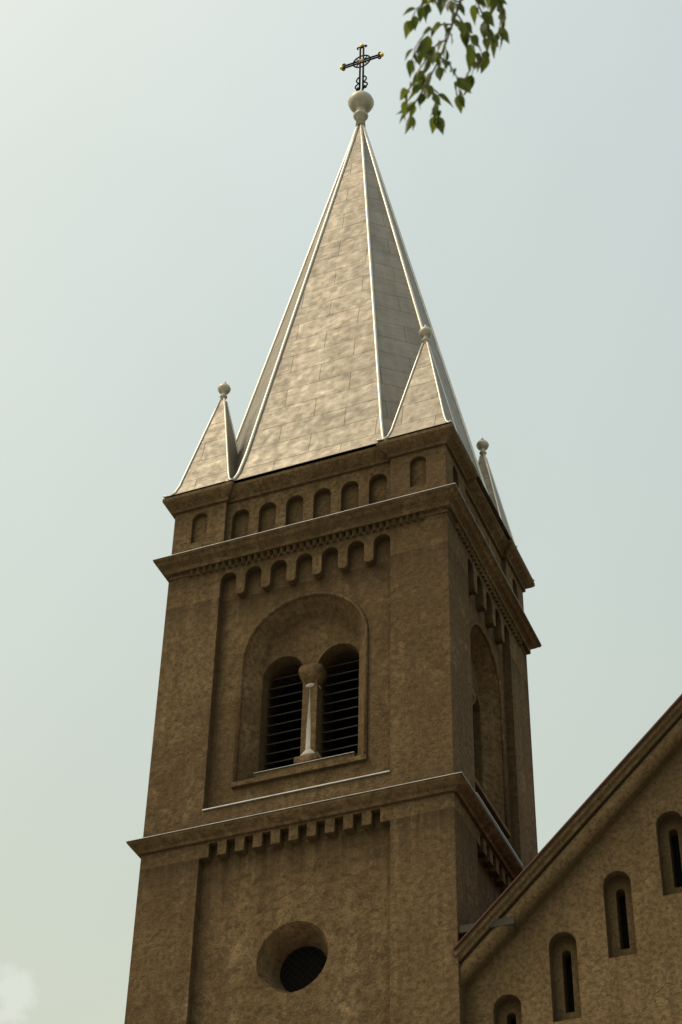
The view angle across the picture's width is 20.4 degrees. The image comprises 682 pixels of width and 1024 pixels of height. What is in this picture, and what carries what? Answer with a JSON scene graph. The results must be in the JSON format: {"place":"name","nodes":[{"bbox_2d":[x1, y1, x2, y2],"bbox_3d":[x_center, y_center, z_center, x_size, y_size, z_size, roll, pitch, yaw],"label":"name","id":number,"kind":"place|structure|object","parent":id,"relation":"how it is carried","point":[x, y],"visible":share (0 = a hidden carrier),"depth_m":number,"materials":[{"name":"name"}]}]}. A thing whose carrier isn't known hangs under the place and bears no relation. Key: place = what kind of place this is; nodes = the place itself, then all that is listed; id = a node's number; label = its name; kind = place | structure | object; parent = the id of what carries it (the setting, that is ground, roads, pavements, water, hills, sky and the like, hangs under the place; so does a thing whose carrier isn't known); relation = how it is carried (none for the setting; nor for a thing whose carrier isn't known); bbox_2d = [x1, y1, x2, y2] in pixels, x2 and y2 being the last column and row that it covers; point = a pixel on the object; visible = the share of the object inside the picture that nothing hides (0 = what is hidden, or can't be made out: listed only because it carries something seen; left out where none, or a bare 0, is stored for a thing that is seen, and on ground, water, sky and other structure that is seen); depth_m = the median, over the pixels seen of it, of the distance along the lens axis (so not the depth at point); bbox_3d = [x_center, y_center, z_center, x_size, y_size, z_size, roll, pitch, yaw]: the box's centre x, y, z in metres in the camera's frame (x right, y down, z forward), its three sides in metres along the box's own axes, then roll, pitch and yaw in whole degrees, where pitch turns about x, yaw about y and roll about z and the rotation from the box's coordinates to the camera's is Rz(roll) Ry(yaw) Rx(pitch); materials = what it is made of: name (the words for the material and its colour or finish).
{"place":"outdoors","nodes":[
{"label":"outdoors","id":0,"kind":"place"},
{"bbox_2d":[0,0,681,1023],"label":"sky","id":1,"kind":"structure","parent":0,"point":[169,169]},
{"bbox_2d":[397,0,509,133],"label":"leaves","id":2,"kind":"object","parent":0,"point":[425,49],"visible":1,"depth_m":7.79,"materials":[{"name":"green plant"}]},
{"bbox_2d":[465,746,681,1023],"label":"church wall","id":3,"kind":"structure","parent":0,"point":[521,976],"depth_m":30.30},
{"bbox_3d":[15.317,24.350,36.103,13.480,15.510,37.000,-14,-44,17],"label":"nave","id":4,"kind":"object","parent":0,"visible":0},
{"bbox_2d":[453,695,681,948],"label":"roof flashing","id":5,"kind":"object","parent":4,"relation":"on","point":[463,930],"visible":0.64,"depth_m":30.89,"materials":[{"name":"metal"}]},
{"bbox_2d":[454,694,681,949],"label":"roof edge","id":6,"kind":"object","parent":4,"relation":"on","point":[566,822],"depth_m":31.30,"materials":[{"name":"tile"}]},
{"bbox_2d":[455,698,681,987],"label":"raking cornice","id":7,"kind":"structure","parent":4,"relation":"attached to","point":[481,945],"depth_m":31.14,"materials":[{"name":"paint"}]},
{"bbox_2d":[511,836,681,1023],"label":"narrow windows","id":8,"kind":"structure","parent":4,"relation":"attached to","point":[677,861],"depth_m":30.61,"materials":[{"name":"black glass"}]},
{"label":"ground","id":9,"kind":"structure","parent":0,"visible":0},
{"bbox_2d":[124,511,537,1023],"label":"tower shaft","id":10,"kind":"object","parent":9,"relation":"on","point":[377,906],"visible":0.87,"depth_m":34.10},
{"bbox_2d":[280,946,326,991],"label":"round window","id":11,"kind":"structure","parent":10,"relation":"attached to","point":[302,967],"depth_m":32.34,"materials":[{"name":"black glass"}]},
{"bbox_2d":[264,652,358,767],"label":"window louvers","id":12,"kind":"object","parent":10,"relation":"attached to","point":[345,702],"visible":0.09,"depth_m":36.41,"materials":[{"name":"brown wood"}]},
{"bbox_2d":[127,484,540,880],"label":"stone moldings","id":13,"kind":"structure","parent":10,"relation":"attached to","point":[326,530],"depth_m":37.01,"materials":[{"name":"brown stone"}]},
{"bbox_2d":[126,483,541,869],"bbox_3d":[0.168,4.386,37.581,6.550,6.696,5.550,-14,-44,17],"label":"ledge flashing","id":14,"kind":"object","parent":13,"relation":"on","point":[498,828],"visible":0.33,"depth_m":34.29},
{"bbox_2d":[193,459,501,568],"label":"blind arches","id":15,"kind":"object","parent":10,"relation":"on","point":[320,498],"visible":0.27,"depth_m":38.75,"materials":[{"name":"brown stone"}]},
{"bbox_2d":[169,444,526,657],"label":"parapet corner blocks","id":16,"kind":"structure","parent":10,"relation":"on","point":[442,469],"depth_m":38.42,"materials":[{"name":"brown stone"}]},
{"bbox_2d":[162,423,534,591],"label":"cornice","id":17,"kind":"structure","parent":16,"relation":"on","point":[379,453],"depth_m":39.14,"materials":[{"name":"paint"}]},
{"bbox_2d":[164,125,533,580],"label":"spire","id":18,"kind":"structure","parent":16,"relation":"on","point":[321,403],"depth_m":42.10,"materials":[{"name":"stone"}]},
{"bbox_2d":[163,124,534,580],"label":"spire ridge rolls","id":19,"kind":"object","parent":18,"relation":"attached to","point":[345,160],"visible":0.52,"depth_m":43.71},
{"bbox_2d":[218,89,488,456],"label":"finials","id":20,"kind":"object","parent":19,"relation":"on","point":[360,103],"visible":0.79,"depth_m":50.59,"materials":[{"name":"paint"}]},
{"bbox_2d":[340,44,383,90],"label":"cross","id":21,"kind":"object","parent":20,"relation":"on","point":[344,66],"visible":1,"depth_m":52.28,"materials":[{"name":"black metal"}]},
{"bbox_2d":[294,663,475,763],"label":"biforium columns","id":22,"kind":"structure","parent":10,"relation":"on","point":[310,674],"depth_m":36.12,"materials":[{"name":"stone"}]}
]}

